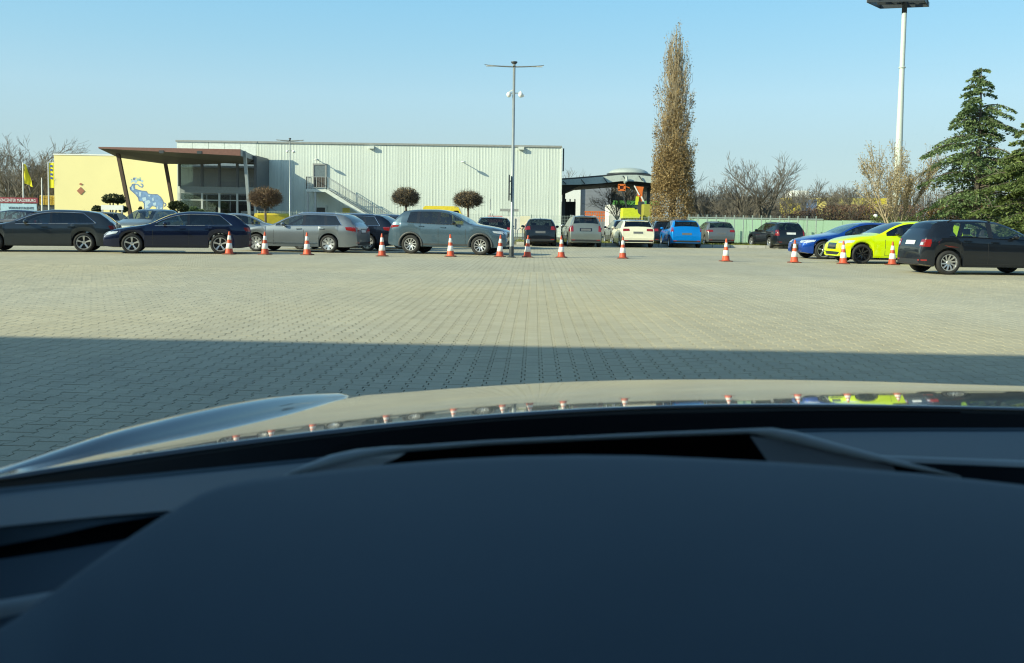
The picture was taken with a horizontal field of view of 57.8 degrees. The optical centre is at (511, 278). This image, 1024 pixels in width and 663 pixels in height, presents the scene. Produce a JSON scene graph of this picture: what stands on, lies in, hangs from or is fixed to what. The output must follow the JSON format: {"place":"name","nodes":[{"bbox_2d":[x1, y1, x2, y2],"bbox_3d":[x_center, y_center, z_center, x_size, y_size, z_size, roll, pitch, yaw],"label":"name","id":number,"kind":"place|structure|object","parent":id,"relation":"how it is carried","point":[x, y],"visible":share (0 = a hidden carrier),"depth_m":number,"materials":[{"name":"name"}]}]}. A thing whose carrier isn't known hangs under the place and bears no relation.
{"place":"outdoors","nodes":[
{"label":"outdoors","id":0,"kind":"place"},
{"bbox_2d":[91,193,127,212],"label":"topiary tree","id":1,"kind":"object","parent":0,"point":[113,198],"depth_m":65.61,"materials":[{"name":"green plant"}]},
{"bbox_2d":[167,200,188,212],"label":"topiary tree","id":2,"kind":"object","parent":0,"point":[177,205],"depth_m":63.67,"materials":[{"name":"green plant"}]},
{"bbox_2d":[0,241,1023,467],"bbox_3d":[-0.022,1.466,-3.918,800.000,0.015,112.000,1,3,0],"label":"paved yard","id":3,"kind":"structure","parent":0,"point":[100,340],"depth_m":11.16,"materials":[{"name":"concrete"}]},
{"bbox_2d":[0,210,38,222],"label":"parked car","id":4,"kind":"object","parent":3,"relation":"on","point":[9,215],"visible":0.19,"depth_m":45.12,"materials":[{"name":"grey paint"}]},
{"bbox_2d":[0,209,121,251],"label":"parked car","id":5,"kind":"object","parent":3,"relation":"on","point":[58,227],"visible":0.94,"depth_m":31.41,"materials":[{"name":"grey paint"}]},
{"bbox_2d":[118,208,176,233],"bbox_3d":[-18.761,-2.823,47.944,2.170,1.709,4.412,1,3,6],"label":"parked car","id":6,"kind":"object","parent":3,"relation":"on","point":[141,217],"visible":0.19,"depth_m":47.70,"materials":[{"name":"beige paint"}]},
{"bbox_2d":[103,211,251,253],"bbox_3d":[-11.543,-1.653,32.268,4.772,1.487,2.218,0,4,-17],"label":"parked car","id":7,"kind":"object","parent":3,"relation":"on","point":[192,229],"visible":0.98,"depth_m":31.52,"materials":[{"name":"blue paint"}]},
{"bbox_2d":[222,231,234,254],"bbox_3d":[-9.627,-1.232,31.594,0.400,0.786,0.400,2,3,5],"label":"traffic cone","id":8,"kind":"object","parent":3,"relation":"on","point":[229,250],"visible":1,"depth_m":31.52,"materials":[{"name":"plastic"}]},
{"bbox_2d":[212,213,270,237],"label":"parked car","id":9,"kind":"object","parent":3,"relation":"on","point":[251,220],"visible":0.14,"depth_m":43.16,"materials":[{"name":"paint"}]},
{"bbox_2d":[258,232,271,254],"bbox_3d":[-8.494,-1.233,31.896,0.400,0.786,0.400,1,4,12],"label":"traffic cone","id":10,"kind":"object","parent":3,"relation":"on","point":[264,251],"visible":1,"depth_m":31.82,"materials":[{"name":"plastic"}]},
{"bbox_2d":[300,232,313,254],"bbox_3d":[-7.085,-1.222,32.066,0.400,0.786,0.400,0,3,13],"label":"traffic cone","id":11,"kind":"object","parent":3,"relation":"on","point":[307,250],"visible":1,"depth_m":31.99,"materials":[{"name":"plastic"}]},
{"bbox_2d":[249,212,369,252],"bbox_3d":[-8.038,-1.828,35.650,4.872,1.533,2.227,1,4,8],"label":"parked car","id":12,"kind":"object","parent":3,"relation":"on","point":[329,232],"visible":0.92,"depth_m":34.74,"materials":[{"name":"grey paint"}]},
{"bbox_2d":[295,213,394,250],"bbox_3d":[-7.036,-1.989,38.544,4.872,1.533,2.227,1,4,8],"label":"parked car","id":13,"kind":"object","parent":3,"relation":"on","point":[378,224],"visible":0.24,"depth_m":37.47,"materials":[{"name":"blue paint"}]},
{"bbox_2d":[376,233,388,255],"bbox_3d":[-4.474,-1.175,31.930,0.400,0.786,0.400,0,2,2],"label":"traffic cone","id":14,"kind":"object","parent":3,"relation":"on","point":[382,252],"visible":1,"depth_m":31.86,"materials":[{"name":"plastic"}]},
{"bbox_2d":[388,209,509,254],"bbox_3d":[-2.293,-1.828,35.453,4.562,1.728,2.208,2,4,12],"label":"parked car","id":15,"kind":"object","parent":3,"relation":"on","point":[415,231],"visible":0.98,"depth_m":34.70,"materials":[{"name":"blue paint"}]},
{"bbox_2d":[444,234,455,256],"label":"traffic cone","id":16,"kind":"object","parent":3,"relation":"on","point":[450,251],"visible":1,"depth_m":32.50,"materials":[{"name":"plastic"}]},
{"bbox_2d":[477,217,509,248],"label":"parked car","id":17,"kind":"object","parent":3,"relation":"on","point":[502,222],"visible":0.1,"depth_m":42.59,"materials":[{"name":"black paint"}]},
{"bbox_2d":[494,235,505,256],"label":"traffic cone","id":18,"kind":"object","parent":3,"relation":"on","point":[499,251],"visible":1,"depth_m":32.90,"materials":[{"name":"plastic"}]},
{"bbox_2d":[0,379,1023,662],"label":"car","id":19,"kind":"object","parent":3,"relation":"on","point":[724,521],"visible":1,"depth_m":0.63,"materials":[{"name":"paint"}]},
{"bbox_2d":[485,61,543,257],"bbox_3d":[0.029,-4.159,32.408,2.060,6.820,0.600,1,3,0],"label":"street lamp","id":20,"kind":"object","parent":3,"relation":"on","point":[511,239],"visible":1,"depth_m":32.34,"materials":[{"name":"metal"}]},
{"bbox_2d":[522,235,532,257],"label":"traffic cone","id":21,"kind":"object","parent":3,"relation":"on","point":[527,252],"visible":1,"depth_m":32.93,"materials":[{"name":"plastic"}]},
{"bbox_2d":[521,217,558,245],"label":"parked car","id":22,"kind":"object","parent":3,"relation":"on","point":[540,229],"visible":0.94,"depth_m":48.62,"materials":[{"name":"black paint"}]},
{"bbox_2d":[555,236,566,257],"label":"traffic cone","id":23,"kind":"object","parent":3,"relation":"on","point":[561,253],"visible":1,"depth_m":33.17,"materials":[{"name":"plastic"}]},
{"bbox_2d":[561,215,601,246],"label":"parked car","id":24,"kind":"object","parent":3,"relation":"on","point":[582,229],"visible":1,"depth_m":48.43,"materials":[{"name":"beige paint"}]},
{"bbox_2d":[617,237,627,258],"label":"traffic cone","id":25,"kind":"object","parent":3,"relation":"on","point":[622,254],"visible":1,"depth_m":33.20,"materials":[{"name":"plastic"}]},
{"bbox_2d":[611,219,653,246],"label":"parked car","id":26,"kind":"object","parent":3,"relation":"on","point":[632,231],"visible":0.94,"depth_m":49.48,"materials":[{"name":"beige paint"}]},
{"bbox_2d":[660,219,701,247],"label":"parked car","id":27,"kind":"object","parent":3,"relation":"on","point":[680,231],"visible":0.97,"depth_m":50.38,"materials":[{"name":"blue paint"}]},
{"bbox_2d":[719,239,732,261],"bbox_3d":[7.374,-0.999,31.963,0.400,0.786,0.400,1,3,-9],"label":"traffic cone","id":28,"kind":"object","parent":3,"relation":"on","point":[725,257],"visible":1,"depth_m":31.89,"materials":[{"name":"plastic"}]},
{"bbox_2d":[787,240,801,262],"bbox_3d":[9.665,-0.951,31.735,0.400,0.786,0.400,1,3,-4],"label":"traffic cone","id":29,"kind":"object","parent":3,"relation":"on","point":[794,256],"visible":1,"depth_m":31.66,"materials":[{"name":"plastic"}]},
{"bbox_2d":[788,222,896,259],"bbox_3d":[13.572,-1.538,36.601,4.952,1.487,2.256,1,3,-4],"label":"parked car","id":30,"kind":"object","parent":3,"relation":"on","point":[809,246],"visible":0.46,"depth_m":35.76,"materials":[{"name":"blue paint"}]},
{"bbox_2d":[836,241,849,263],"bbox_3d":[11.165,-0.900,31.263,0.400,0.786,0.400,1,2,13],"label":"traffic cone","id":31,"kind":"object","parent":3,"relation":"on","point":[843,258],"visible":1,"depth_m":31.19,"materials":[{"name":"plastic"}]},
{"bbox_2d":[884,241,899,264],"bbox_3d":[12.737,-0.864,31.063,0.400,0.786,0.400,0,3,-5],"label":"traffic cone","id":32,"kind":"object","parent":3,"relation":"on","point":[892,259],"visible":1,"depth_m":30.99,"materials":[{"name":"plastic"}]},
{"bbox_2d":[824,221,971,263],"bbox_3d":[13.520,-1.303,32.519,4.702,1.509,2.198,1,3,-2],"label":"parked car","id":33,"kind":"object","parent":3,"relation":"on","point":[867,246],"visible":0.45,"depth_m":31.66,"materials":[{"name":"yellow paint"}]},
{"bbox_2d":[897,219,1023,274],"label":"parked car","id":34,"kind":"object","parent":3,"relation":"on","point":[923,246],"visible":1,"depth_m":24.95,"materials":[{"name":"black paint"}]},
{"bbox_2d":[0,0,1023,220],"label":"sky","id":35,"kind":"structure","parent":0,"point":[814,82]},
{"bbox_2d":[514,235,603,244],"bbox_3d":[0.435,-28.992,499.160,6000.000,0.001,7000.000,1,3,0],"label":"ground","id":36,"kind":"structure","parent":0,"point":[556,239],"depth_m":76.69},
{"bbox_2d":[1,203,36,210],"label":"job banner","id":37,"kind":"object","parent":36,"relation":"on","point":[4,206],"visible":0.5,"depth_m":65.44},
{"bbox_2d":[0,197,38,203],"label":"dealer sign","id":38,"kind":"object","parent":36,"relation":"on","point":[17,200],"visible":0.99,"depth_m":65.81,"materials":[{"name":"metal"}]},
{"bbox_2d":[0,166,53,210],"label":"undergrowth","id":39,"kind":"object","parent":36,"relation":"on","point":[36,195],"visible":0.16,"depth_m":104.97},
{"bbox_2d":[0,147,54,203],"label":"bare tree","id":40,"kind":"object","parent":36,"relation":"on","point":[11,191],"visible":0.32,"depth_m":98.31,"materials":[{"name":"brown plant"}]},
{"bbox_2d":[22,162,32,203],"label":"flagpole","id":41,"kind":"object","parent":36,"relation":"on","point":[26,176],"visible":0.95,"depth_m":73.68,"materials":[{"name":"white paint"}]},
{"bbox_2d":[20,156,53,195],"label":"bare tree","id":42,"kind":"object","parent":36,"relation":"on","point":[44,182],"visible":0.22,"depth_m":96.56,"materials":[{"name":"brown plant"}]},
{"bbox_2d":[0,135,76,203],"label":"bare tree","id":43,"kind":"object","parent":36,"relation":"on","point":[41,170],"visible":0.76,"depth_m":91.32,"materials":[{"name":"brown plant"}]},
{"bbox_2d":[0,134,90,203],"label":"bare tree","id":44,"kind":"object","parent":36,"relation":"on","point":[9,188],"visible":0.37,"depth_m":96.00,"materials":[{"name":"brown plant"}]},
{"bbox_2d":[40,195,54,210],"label":"yellow ribbed shed","id":45,"kind":"structure","parent":36,"relation":"on","point":[51,202],"depth_m":94.81,"materials":[{"name":"metal"}]},
{"bbox_2d":[48,162,54,209],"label":"flagpole","id":46,"kind":"object","parent":36,"relation":"on","point":[51,174],"visible":0.94,"depth_m":73.67,"materials":[{"name":"white paint"}]},
{"bbox_2d":[101,205,123,212],"bbox_3d":[-26.678,-3.934,61.960,1.451,1.993,0.120,1,3,0],"label":"notice board","id":47,"kind":"object","parent":36,"relation":"on","point":[112,207],"visible":0.57,"depth_m":61.85,"materials":[{"name":"white paint"}]},
{"bbox_2d":[101,212,125,221],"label":"parked car","id":48,"kind":"object","parent":36,"relation":"on","point":[116,217],"visible":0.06,"depth_m":53.84,"materials":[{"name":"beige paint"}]},
{"bbox_2d":[53,154,176,216],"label":"yellow hall","id":49,"kind":"structure","parent":36,"relation":"on","point":[86,182],"depth_m":89.63,"materials":[{"name":"yellow paint"},{"name":"metal cladding"}]},
{"bbox_2d":[98,147,252,214],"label":"canopy","id":50,"kind":"object","parent":36,"relation":"on","point":[165,156],"visible":0.78,"depth_m":73.19,"materials":[{"name":"metal"}]},
{"bbox_2d":[175,140,257,154],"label":"roof enclosure","id":51,"kind":"object","parent":50,"relation":"on","point":[249,147],"visible":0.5,"depth_m":79.87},
{"bbox_2d":[178,155,268,215],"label":"glass entrance","id":52,"kind":"object","parent":36,"relation":"on","point":[219,187],"visible":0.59,"depth_m":77.70,"materials":[{"name":"glass"},{"name":"dark metal"}]},
{"bbox_2d":[181,164,200,186],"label":"window pane","id":53,"kind":"structure","parent":52,"relation":"in","point":[190,173],"depth_m":77.63,"materials":[{"name":"grey glass"}]},
{"bbox_2d":[181,200,200,208],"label":"window pane","id":54,"kind":"structure","parent":52,"relation":"in","point":[191,203],"depth_m":77.79,"materials":[{"name":"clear glass"}]},
{"bbox_2d":[181,193,200,199],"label":"window pane","id":55,"kind":"structure","parent":52,"relation":"in","point":[197,196],"depth_m":77.75,"materials":[{"name":"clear glass"}]},
{"bbox_2d":[203,168,217,186],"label":"window pane","id":56,"kind":"structure","parent":52,"relation":"in","point":[210,176],"depth_m":77.65,"materials":[{"name":"grey glass"}]},
{"bbox_2d":[203,201,217,211],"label":"window pane","id":57,"kind":"structure","parent":52,"relation":"in","point":[208,206],"depth_m":77.81,"materials":[{"name":"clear glass"}]},
{"bbox_2d":[203,193,217,199],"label":"window pane","id":58,"kind":"structure","parent":52,"relation":"in","point":[206,196],"depth_m":77.75,"materials":[{"name":"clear glass"}]},
{"bbox_2d":[220,163,235,186],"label":"window pane","id":59,"kind":"structure","parent":52,"relation":"in","point":[227,170],"depth_m":77.63,"materials":[{"name":"grey glass"}]},
{"bbox_2d":[221,201,235,212],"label":"window pane","id":60,"kind":"structure","parent":52,"relation":"in","point":[226,206],"depth_m":77.81,"materials":[{"name":"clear glass"}]},
{"bbox_2d":[238,163,253,186],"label":"window pane","id":61,"kind":"structure","parent":52,"relation":"in","point":[241,176],"depth_m":77.63,"materials":[{"name":"grey glass"}]},
{"bbox_2d":[238,201,253,215],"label":"window pane","id":62,"kind":"structure","parent":52,"relation":"in","point":[242,205],"depth_m":77.81,"materials":[{"name":"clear glass"}]},
{"bbox_2d":[247,186,283,221],"bbox_3d":[-15.162,-4.125,56.830,2.383,3.342,2.461,1,3,0],"label":"round tree","id":63,"kind":"object","parent":36,"relation":"on","point":[264,198],"visible":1,"depth_m":56.39,"materials":[{"name":"brown plant"}]},
{"bbox_2d":[254,213,288,223],"bbox_3d":[-15.552,-3.450,59.940,2.005,1.605,4.430,0,4,-19],"label":"yellow van","id":64,"kind":"object","parent":36,"relation":"on","point":[272,218],"visible":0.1,"depth_m":57.83,"materials":[{"name":"paint"}]},
{"bbox_2d":[276,138,302,215],"bbox_3d":[-14.778,-6.061,61.760,1.800,6.620,0.234,1,3,0],"label":"street lamp","id":65,"kind":"object","parent":36,"relation":"on","point":[288,150],"visible":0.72,"depth_m":61.67,"materials":[{"name":"metal"}]},
{"bbox_2d":[306,176,384,213],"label":"outside stair","id":66,"kind":"object","parent":36,"relation":"on","point":[334,195],"visible":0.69,"depth_m":79.39,"materials":[{"name":"metal"}]},
{"bbox_2d":[177,140,563,236],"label":"exhibition hall","id":67,"kind":"structure","parent":36,"relation":"on","point":[375,174],"depth_m":81.60,"materials":[{"name":"paint"}]},
{"bbox_2d":[313,163,326,186],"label":"door","id":68,"kind":"structure","parent":67,"relation":"in","point":[319,169],"depth_m":81.48,"materials":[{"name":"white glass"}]},
{"bbox_2d":[388,184,420,210],"bbox_3d":[-6.498,-4.073,56.870,2.083,3.494,2.113,-1,4,-31],"label":"round tree","id":69,"kind":"object","parent":36,"relation":"on","point":[405,197],"visible":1,"depth_m":56.38,"materials":[{"name":"brown plant"}]},
{"bbox_2d":[423,206,462,213],"bbox_3d":[-4.620,-3.997,65.851,3.230,2.309,2.005,1,3,0],"label":"yellow van","id":70,"kind":"object","parent":36,"relation":"on","point":[454,209],"visible":0.04,"depth_m":64.88,"materials":[{"name":"paint"}]},
{"bbox_2d":[452,187,485,216],"bbox_3d":[-2.682,-3.971,56.858,2.165,3.406,2.178,1,3,0],"label":"round tree","id":71,"kind":"object","parent":36,"relation":"on","point":[469,199],"visible":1,"depth_m":56.38,"materials":[{"name":"brown plant"}]},
{"bbox_2d":[257,210,683,239],"bbox_3d":[-2.596,-3.425,61.134,28.416,1.798,0.066,1,3,0],"label":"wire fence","id":72,"kind":"object","parent":36,"relation":"on","point":[648,217],"visible":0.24,"depth_m":61.06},
{"bbox_2d":[561,188,610,234],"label":"grey warehouse","id":73,"kind":"structure","parent":36,"relation":"on","point":[576,201],"depth_m":107.58,"materials":[{"name":"white paint"}]},
{"bbox_2d":[585,211,604,221],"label":"orange barrier","id":74,"kind":"object","parent":36,"relation":"on","point":[597,215],"visible":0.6,"depth_m":65.82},
{"bbox_2d":[561,168,655,235],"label":"curved roof shelter","id":75,"kind":"object","parent":36,"relation":"on","point":[630,177],"visible":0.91,"depth_m":87.66,"materials":[{"name":"metal"}]},
{"bbox_2d":[586,185,636,219],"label":"bare tree","id":76,"kind":"object","parent":36,"relation":"on","point":[622,202],"visible":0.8,"depth_m":91.73,"materials":[{"name":"brown plant"}]},
{"bbox_2d":[620,208,639,219],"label":"yellow green machine","id":77,"kind":"object","parent":36,"relation":"on","point":[630,213],"visible":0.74,"depth_m":79.80,"materials":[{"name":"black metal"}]},
{"bbox_2d":[618,184,644,219],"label":"orange lift","id":78,"kind":"object","parent":36,"relation":"on","point":[639,197],"visible":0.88,"depth_m":83.61,"materials":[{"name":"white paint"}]},
{"bbox_2d":[605,201,658,228],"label":"green eaved shed","id":79,"kind":"structure","parent":36,"relation":"on","point":[607,214],"depth_m":100.76,"materials":[{"name":"white paint"}]},
{"bbox_2d":[612,188,655,204],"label":"undergrowth","id":80,"kind":"object","parent":36,"relation":"on","point":[644,195],"visible":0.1,"depth_m":118.16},
{"bbox_2d":[641,204,651,219],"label":"skip container","id":81,"kind":"object","parent":36,"relation":"on","point":[645,208],"visible":0.29,"depth_m":81.80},
{"bbox_2d":[516,242,787,248],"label":"kerb","id":82,"kind":"structure","parent":36,"relation":"on","point":[674,245],"depth_m":52.00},
{"bbox_2d":[649,22,697,221],"bbox_3d":[11.095,-10.099,63.537,3.367,15.240,3.530,1,3,0],"label":"columnar poplar","id":83,"kind":"object","parent":36,"relation":"on","point":[671,169],"visible":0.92,"depth_m":62.96,"materials":[{"name":"brown plant"}]},
{"bbox_2d":[680,174,741,218],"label":"bare tree","id":84,"kind":"object","parent":36,"relation":"on","point":[704,196],"visible":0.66,"depth_m":65.73,"materials":[{"name":"brown plant"}]},
{"bbox_2d":[707,186,761,217],"bbox_3d":[14.728,-4.249,62.180,3.810,3.968,3.776,1,3,0],"label":"bare tree","id":85,"kind":"object","parent":36,"relation":"on","point":[729,205],"visible":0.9,"depth_m":61.41,"materials":[{"name":"brown plant"}]},
{"bbox_2d":[685,192,795,219],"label":"undergrowth","id":86,"kind":"object","parent":36,"relation":"on","point":[775,213],"visible":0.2,"depth_m":70.74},
{"bbox_2d":[709,162,793,219],"bbox_3d":[15.948,-5.094,62.615,4.747,5.607,5.892,-1,4,-31],"label":"bare tree","id":87,"kind":"object","parent":36,"relation":"on","point":[737,199],"visible":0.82,"depth_m":62.17,"materials":[{"name":"brown plant"}]},
{"bbox_2d":[721,152,804,219],"bbox_3d":[17.254,-5.455,61.643,5.542,6.484,5.420,-3,5,-45],"label":"bare tree","id":88,"kind":"object","parent":36,"relation":"on","point":[775,194],"visible":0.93,"depth_m":61.60,"materials":[{"name":"brown plant"}]},
{"bbox_2d":[767,188,813,215],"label":"bare tree","id":89,"kind":"object","parent":36,"relation":"on","point":[790,202],"visible":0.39,"depth_m":119.03,"materials":[{"name":"brown plant"}]},
{"bbox_2d":[781,190,816,218],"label":"yellow blue building","id":90,"kind":"structure","parent":36,"relation":"on","point":[796,192],"depth_m":199.31,"materials":[{"name":"white paint"}]},
{"bbox_2d":[770,179,832,217],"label":"bare tree","id":91,"kind":"object","parent":36,"relation":"on","point":[804,201],"visible":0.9,"depth_m":109.28,"materials":[{"name":"brown plant"}]},
{"bbox_2d":[815,181,856,219],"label":"bare tree","id":92,"kind":"object","parent":36,"relation":"on","point":[829,200],"visible":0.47,"depth_m":138.18,"materials":[{"name":"brown plant"}]},
{"bbox_2d":[812,198,886,220],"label":"yellow warehouse","id":93,"kind":"structure","parent":36,"relation":"on","point":[883,200],"depth_m":239.17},
{"bbox_2d":[774,203,926,220],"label":"undergrowth","id":94,"kind":"object","parent":36,"relation":"on","point":[849,213],"visible":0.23,"depth_m":64.49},
{"bbox_2d":[689,217,1017,242],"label":"green wall","id":95,"kind":"structure","parent":36,"relation":"on","point":[823,226],"depth_m":60.38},
{"bbox_2d":[870,214,929,222],"bbox_3d":[25.187,-3.822,60.260,3.810,0.922,0.502,1,3,0],"label":"ivy strip","id":96,"kind":"object","parent":95,"relation":"attached to","point":[913,219],"visible":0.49,"depth_m":60.20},
{"bbox_2d":[683,187,1023,220],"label":"wood","id":97,"kind":"object","parent":36,"relation":"on","point":[930,199],"visible":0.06,"depth_m":334.98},
{"bbox_2d":[826,180,885,213],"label":"bare tree","id":98,"kind":"object","parent":36,"relation":"on","point":[846,200],"visible":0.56,"depth_m":134.56,"materials":[{"name":"brown plant"}]},
{"bbox_2d":[866,0,928,216],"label":"floodlight mast","id":99,"kind":"object","parent":36,"relation":"on","point":[904,5],"visible":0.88,"depth_m":90.77,"materials":[{"name":"metal"}]},
{"bbox_2d":[853,137,951,222],"bbox_3d":[22.866,-5.216,56.194,5.959,6.857,5.980,-2,4,-36],"label":"twiggy tree","id":100,"kind":"object","parent":36,"relation":"on","point":[893,184],"visible":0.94,"depth_m":55.30,"materials":[{"name":"beige plant"}]},
{"bbox_2d":[922,202,989,220],"bbox_3d":[29.741,-3.595,61.363,5.362,3.202,1.380,1,3,0],"label":"brown hedge","id":101,"kind":"object","parent":36,"relation":"on","point":[930,213],"visible":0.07,"depth_m":61.14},
{"bbox_2d":[916,68,1023,236],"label":"cedar tree","id":102,"kind":"object","parent":36,"relation":"on","point":[980,121],"visible":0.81,"depth_m":53.24,"materials":[{"name":"green plant"}]},
{"bbox_2d":[962,122,1023,236],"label":"cedar tree","id":103,"kind":"object","parent":36,"relation":"on","point":[1012,206],"visible":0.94,"depth_m":49.79,"materials":[{"name":"green plant"}]},
{"bbox_2d":[515,239,787,245],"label":"grass","id":104,"kind":"structure","parent":0,"point":[702,243],"depth_m":55.10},
{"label":"verge","id":105,"kind":"structure","parent":0,"visible":0},
{"bbox_2d":[604,219,625,241],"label":"parked car","id":106,"kind":"object","parent":105,"relation":"on","point":[608,232],"visible":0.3,"depth_m":56.59,"materials":[{"name":"white paint"}]},
{"bbox_2d":[651,220,669,242],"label":"parked car","id":107,"kind":"object","parent":105,"relation":"on","point":[657,225],"visible":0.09,"depth_m":54.44,"materials":[{"name":"black paint"}]},
{"bbox_2d":[700,221,734,243],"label":"parked car","id":108,"kind":"object","parent":105,"relation":"on","point":[717,232],"visible":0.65,"depth_m":55.64,"materials":[{"name":"grey paint"}]},
{"bbox_2d":[688,214,816,242],"bbox_3d":[15.372,-3.113,59.383,8.200,1.926,0.086,1,3,0],"label":"green screen fence","id":109,"kind":"object","parent":105,"relation":"on","point":[742,237],"visible":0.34,"depth_m":59.32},
{"bbox_2d":[748,222,804,247],"bbox_3d":[15.126,-2.552,53.410,2.113,1.521,4.612,0,3,-7],"label":"parked car","id":110,"kind":"object","parent":105,"relation":"on","point":[771,234],"visible":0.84,"depth_m":51.49,"materials":[{"name":"black paint"}]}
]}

